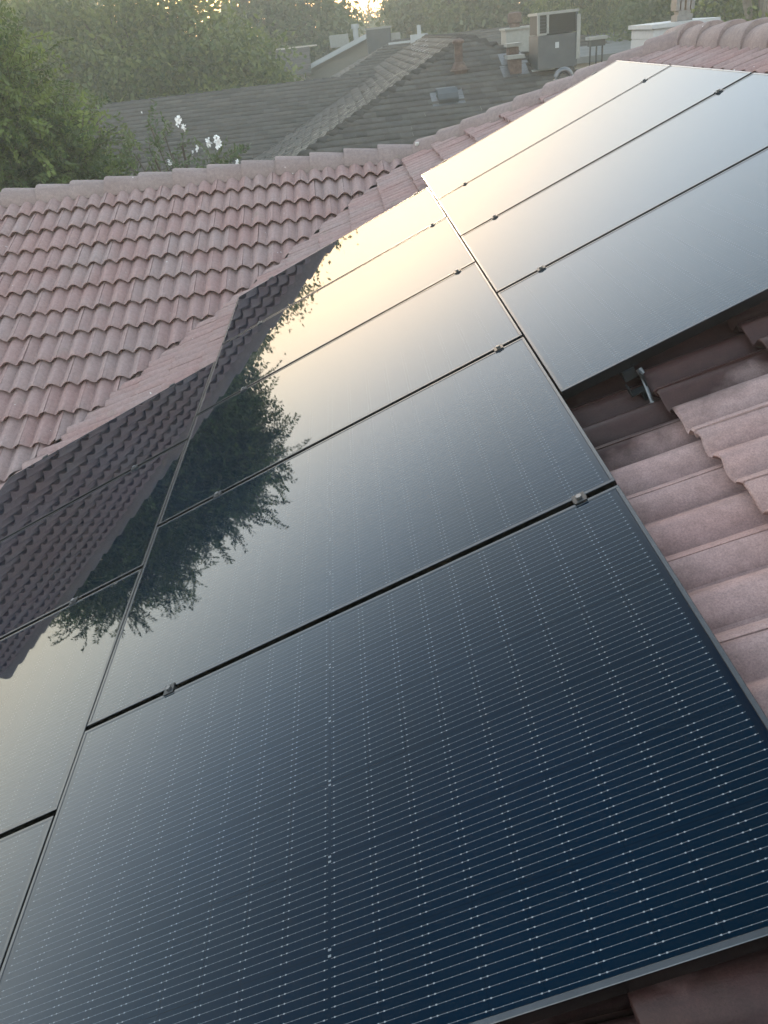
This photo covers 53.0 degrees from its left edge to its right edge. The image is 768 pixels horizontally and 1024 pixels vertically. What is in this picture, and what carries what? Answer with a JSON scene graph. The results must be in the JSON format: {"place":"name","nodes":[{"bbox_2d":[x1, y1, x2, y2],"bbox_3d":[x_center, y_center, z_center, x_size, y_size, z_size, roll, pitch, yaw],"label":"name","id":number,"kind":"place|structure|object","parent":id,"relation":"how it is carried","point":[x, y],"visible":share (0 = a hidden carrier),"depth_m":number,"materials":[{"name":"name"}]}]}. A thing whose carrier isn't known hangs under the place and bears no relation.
{"place":"outdoors","nodes":[
{"label":"outdoors","id":0,"kind":"place"},
{"bbox_2d":[103,0,538,25],"label":"sky","id":1,"kind":"structure","parent":0,"point":[361,2],"materials":[{"name":"white"}]},
{"label":"ground","id":2,"kind":"structure","parent":0,"visible":0},
{"bbox_2d":[0,0,142,191],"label":"feathery tree","id":3,"kind":"object","parent":2,"relation":"on","point":[46,143],"visible":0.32,"depth_m":11.66,"materials":[{"name":"green plant"}]},
{"bbox_2d":[1,0,152,43],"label":"hazy tree","id":4,"kind":"object","parent":2,"relation":"on","point":[97,4],"depth_m":37.90,"materials":[{"name":"plant"}]},
{"bbox_2d":[0,0,313,150],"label":"broad tree","id":5,"kind":"object","parent":2,"relation":"on","point":[140,52],"visible":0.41,"depth_m":26.82,"materials":[{"name":"green plant"}]},
{"bbox_2d":[107,99,250,175],"bbox_3d":[-3.130,-3.735,12.816,3.199,5.598,1.721,-1,32,9],"label":"flowering shrub","id":6,"kind":"object","parent":2,"relation":"on","point":[175,164],"visible":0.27,"depth_m":11.59,"materials":[{"name":"green plant"}]},
{"bbox_2d":[208,0,364,62],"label":"dark tree","id":7,"kind":"object","parent":2,"relation":"on","point":[328,18],"visible":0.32,"depth_m":42.12,"materials":[{"name":"green plant"}]},
{"bbox_2d":[266,34,367,80],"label":"gable house","id":8,"kind":"structure","parent":2,"relation":"on","point":[338,60],"depth_m":40.15,"materials":[{"name":"grey paint"}]},
{"bbox_2d":[329,23,358,47],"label":"white flue","id":9,"kind":"object","parent":8,"relation":"on","point":[339,40],"visible":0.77,"depth_m":40.33,"materials":[{"name":"paint"}]},
{"bbox_2d":[73,34,577,175],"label":"shingle house","id":10,"kind":"structure","parent":2,"relation":"on","point":[268,120],"depth_m":21.09,"materials":[{"name":"beige paint"}]},
{"bbox_2d":[430,86,465,105],"bbox_3d":[1.391,-9.145,16.910,0.720,0.304,0.600,-7,32,0],"label":"dormer vent","id":11,"kind":"object","parent":10,"relation":"on","point":[447,95],"visible":1,"depth_m":16.77,"materials":[{"name":"grey metal"}]},
{"bbox_2d":[449,38,469,73],"bbox_3d":[1.696,-10.346,17.463,0.440,0.690,0.464,-7,32,0],"label":"vent pipe","id":12,"kind":"object","parent":10,"relation":"on","point":[459,66],"visible":1,"depth_m":17.43,"materials":[{"name":"beige metal"}]},
{"bbox_2d":[498,42,527,64],"bbox_3d":[2.953,-10.537,17.677,0.600,0.404,0.500,-7,32,0],"label":"flue","id":13,"kind":"object","parent":10,"relation":"on","point":[512,48],"visible":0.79,"depth_m":17.56,"materials":[{"name":"metal"}]},
{"bbox_2d":[499,54,528,77],"bbox_3d":[2.946,-10.071,17.352,0.600,0.404,0.500,-7,32,0],"label":"flue","id":14,"kind":"object","parent":10,"relation":"on","point":[515,66],"visible":1,"depth_m":17.27,"materials":[{"name":"metal"}]},
{"bbox_2d":[499,11,529,51],"bbox_3d":[3.874,-13.850,22.216,0.950,1.020,0.900,-7,32,0],"label":"duct box","id":15,"kind":"object","parent":10,"relation":"on","point":[515,31],"visible":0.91,"depth_m":21.92,"materials":[{"name":"beige paint"}]},
{"bbox_2d":[531,68,554,71],"bbox_3d":[3.559,-10.250,17.386,0.520,0.500,0.455,-7,32,0],"label":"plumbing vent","id":16,"kind":"object","parent":10,"relation":"on","point":[542,70],"visible":0.1,"depth_m":17.31,"materials":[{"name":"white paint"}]},
{"bbox_2d":[528,8,580,69],"bbox_3d":[3.755,-10.466,17.051,0.940,1.060,0.930,-7,32,0],"label":"rooftop cooler","id":17,"kind":"object","parent":10,"relation":"on","point":[554,40],"visible":0.99,"depth_m":16.71,"materials":[{"name":"grey metal"}]},
{"bbox_2d":[298,0,400,40],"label":"tree","id":18,"kind":"object","parent":2,"relation":"on","point":[370,24],"depth_m":69.98,"materials":[{"name":"plant"}]},
{"bbox_2d":[0,18,767,1023],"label":"tiled house","id":19,"kind":"structure","parent":2,"relation":"on","point":[120,294],"depth_m":6.30,"materials":[{"name":"tile"}]},
{"bbox_2d":[69,383,174,605],"bbox_3d":[-1.238,0.419,3.188,0.058,0.163,4.641,-26,30,12],"label":"mounting rail","id":20,"kind":"object","parent":19,"relation":"attached to","point":[73,600],"visible":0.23,"depth_m":3.16,"materials":[{"name":"metal"}]},
{"bbox_2d":[0,816,54,970],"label":"solar panel","id":21,"kind":"object","parent":20,"relation":"attached to","point":[21,851],"visible":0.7,"depth_m":1.99,"materials":[{"name":"black glass"}]},
{"bbox_2d":[0,568,141,838],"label":"solar panel","id":22,"kind":"object","parent":20,"relation":"attached to","point":[53,668],"visible":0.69,"depth_m":2.64,"materials":[{"name":"black glass"}]},
{"bbox_2d":[0,440,187,639],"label":"solar panel","id":23,"kind":"object","parent":20,"relation":"attached to","point":[87,545],"visible":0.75,"depth_m":3.63,"materials":[{"name":"black glass"}]},
{"bbox_2d":[0,362,214,541],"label":"solar panel","id":24,"kind":"object","parent":20,"relation":"attached to","point":[154,426],"visible":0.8,"depth_m":4.65,"materials":[{"name":"black glass"}]},
{"bbox_2d":[163,276,272,695],"bbox_3d":[-0.708,-0.323,3.790,0.058,0.163,5.790,-26,30,12],"label":"mounting rail","id":25,"kind":"object","parent":19,"relation":"attached to","point":[170,688],"visible":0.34,"depth_m":2.30,"materials":[{"name":"metal"}]},
{"bbox_2d":[222,187,446,344],"bbox_3d":[-0.383,-1.808,5.603,1.728,0.035,1.127,-26,30,12],"label":"solar panel","id":26,"kind":"object","parent":25,"relation":"attached to","point":[398,224],"visible":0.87,"depth_m":5.53,"materials":[{"name":"black glass"}]},
{"bbox_2d":[197,217,474,414],"bbox_3d":[-0.315,-1.204,4.628,1.728,0.036,1.127,-26,30,12],"label":"solar panel","id":27,"kind":"object","parent":25,"relation":"attached to","point":[422,261],"visible":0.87,"depth_m":4.53,"materials":[{"name":"black glass"}]},
{"bbox_2d":[158,262,522,525],"bbox_3d":[-0.247,-0.600,3.652,1.728,0.036,1.127,-26,30,12],"label":"solar panel","id":28,"kind":"object","parent":25,"relation":"attached to","point":[450,325],"visible":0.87,"depth_m":3.54,"materials":[{"name":"black glass"}]},
{"bbox_2d":[87,337,616,728],"bbox_3d":[-0.180,0.004,2.677,1.728,0.037,1.127,-26,30,12],"label":"solar panel","id":29,"kind":"object","parent":25,"relation":"attached to","point":[484,451],"visible":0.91,"depth_m":2.52,"materials":[{"name":"black glass"}]},
{"bbox_2d":[0,485,767,1023],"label":"solar panel","id":30,"kind":"object","parent":25,"relation":"attached to","point":[518,777],"visible":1,"depth_m":1.55,"materials":[{"name":"blue glass"}]},
{"bbox_2d":[413,192,587,504],"bbox_3d":[0.446,-0.887,3.521,0.058,0.163,5.790,-26,30,12],"label":"mounting rail","id":31,"kind":"object","parent":19,"relation":"attached to","point":[580,497],"visible":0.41,"depth_m":2.03,"materials":[{"name":"metal"}]},
{"bbox_2d":[442,160,654,402],"bbox_3d":[0.674,-1.608,4.384,0.074,0.163,4.748,-26,30,12],"label":"mounting rail","id":32,"kind":"object","parent":19,"relation":"attached to","point":[629,374],"visible":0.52,"depth_m":2.46,"materials":[{"name":"metal"}]},
{"bbox_2d":[553,67,572,80],"bbox_3d":[2.384,-5.378,10.157,0.900,0.884,0.400,-7,32,0],"label":"gooseneck vent","id":33,"kind":"object","parent":19,"relation":"attached to","point":[561,70],"visible":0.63,"depth_m":9.85,"materials":[{"name":"metal"}]},
{"bbox_2d":[591,72,722,93],"bbox_3d":[1.827,-2.202,4.160,0.058,0.163,4.641,-26,30,12],"label":"mounting rail","id":34,"kind":"object","parent":19,"relation":"attached to","point":[715,92],"visible":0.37,"depth_m":4.13,"materials":[{"name":"metal"}]},
{"bbox_2d":[421,60,670,201],"bbox_3d":[1.107,-2.858,5.736,1.728,0.037,1.127,-26,30,12],"label":"solar panel","id":35,"kind":"object","parent":34,"relation":"on","point":[601,87],"visible":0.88,"depth_m":5.66,"materials":[{"name":"black glass"}]},
{"bbox_2d":[437,65,751,240],"bbox_3d":[1.175,-2.254,4.761,1.728,0.037,1.127,-26,30,12],"label":"solar panel","id":36,"kind":"object","parent":34,"relation":"on","point":[642,108],"visible":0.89,"depth_m":4.67,"materials":[{"name":"black glass"}]},
{"bbox_2d":[461,73,767,296],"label":"solar panel","id":37,"kind":"object","parent":34,"relation":"on","point":[718,133],"visible":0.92,"depth_m":3.75,"materials":[{"name":"black glass"}]},
{"bbox_2d":[497,148,767,399],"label":"solar panel","id":38,"kind":"object","parent":34,"relation":"on","point":[687,265],"visible":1,"depth_m":2.81,"materials":[{"name":"black glass"}]},
{"bbox_2d":[368,0,444,38],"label":"hazy tree","id":39,"kind":"object","parent":2,"relation":"on","point":[406,17],"visible":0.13,"depth_m":44.09,"materials":[{"name":"green plant"}]},
{"bbox_2d":[295,24,607,136],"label":"brown hip house","id":40,"kind":"structure","parent":2,"relation":"on","point":[367,63],"depth_m":30.75,"materials":[{"name":"grey"}]},
{"bbox_2d":[364,25,400,53],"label":"grey roof unit","id":41,"kind":"structure","parent":40,"relation":"on","point":[377,37],"depth_m":32.33,"materials":[{"name":"metal"}]},
{"bbox_2d":[388,25,428,54],"bbox_3d":[0.936,-18.519,30.256,1.550,0.970,0.500,-7,32,0],"label":"white vent box","id":42,"kind":"object","parent":40,"relation":"on","point":[417,36],"visible":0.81,"depth_m":30.04,"materials":[{"name":"paint"}]},
{"bbox_2d":[414,0,563,34],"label":"hazy tree","id":43,"kind":"object","parent":2,"relation":"on","point":[464,15],"visible":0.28,"depth_m":38.73,"materials":[{"name":"green plant"}]},
{"bbox_2d":[510,0,660,35],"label":"willowy tree","id":44,"kind":"object","parent":2,"relation":"on","point":[592,12],"visible":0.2,"depth_m":33.51,"materials":[{"name":"green plant"}]},
{"bbox_2d":[585,35,607,65],"bbox_3d":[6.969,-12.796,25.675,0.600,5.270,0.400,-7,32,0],"label":"tripod vent","id":45,"kind":"object","parent":2,"relation":"on","point":[596,41],"visible":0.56,"depth_m":24.28,"materials":[{"name":"metal"}]},
{"bbox_2d":[574,31,630,68],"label":"pale garage","id":46,"kind":"structure","parent":2,"relation":"on","point":[611,47],"depth_m":27.74,"materials":[{"name":"paint"}]},
{"bbox_2d":[600,0,743,41],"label":"dark tree","id":47,"kind":"object","parent":2,"relation":"on","point":[644,12],"visible":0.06,"depth_m":29.90,"materials":[{"name":"green plant"}]},
{"bbox_2d":[628,0,720,48],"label":"white chimney","id":48,"kind":"object","parent":2,"relation":"on","point":[641,34],"visible":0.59,"depth_m":8.32,"materials":[{"name":"paint"}]},
{"bbox_2d":[668,0,767,21],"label":"pale trunk tree","id":49,"kind":"object","parent":2,"relation":"on","point":[753,9],"visible":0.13,"depth_m":24.07,"materials":[{"name":"green plant"}]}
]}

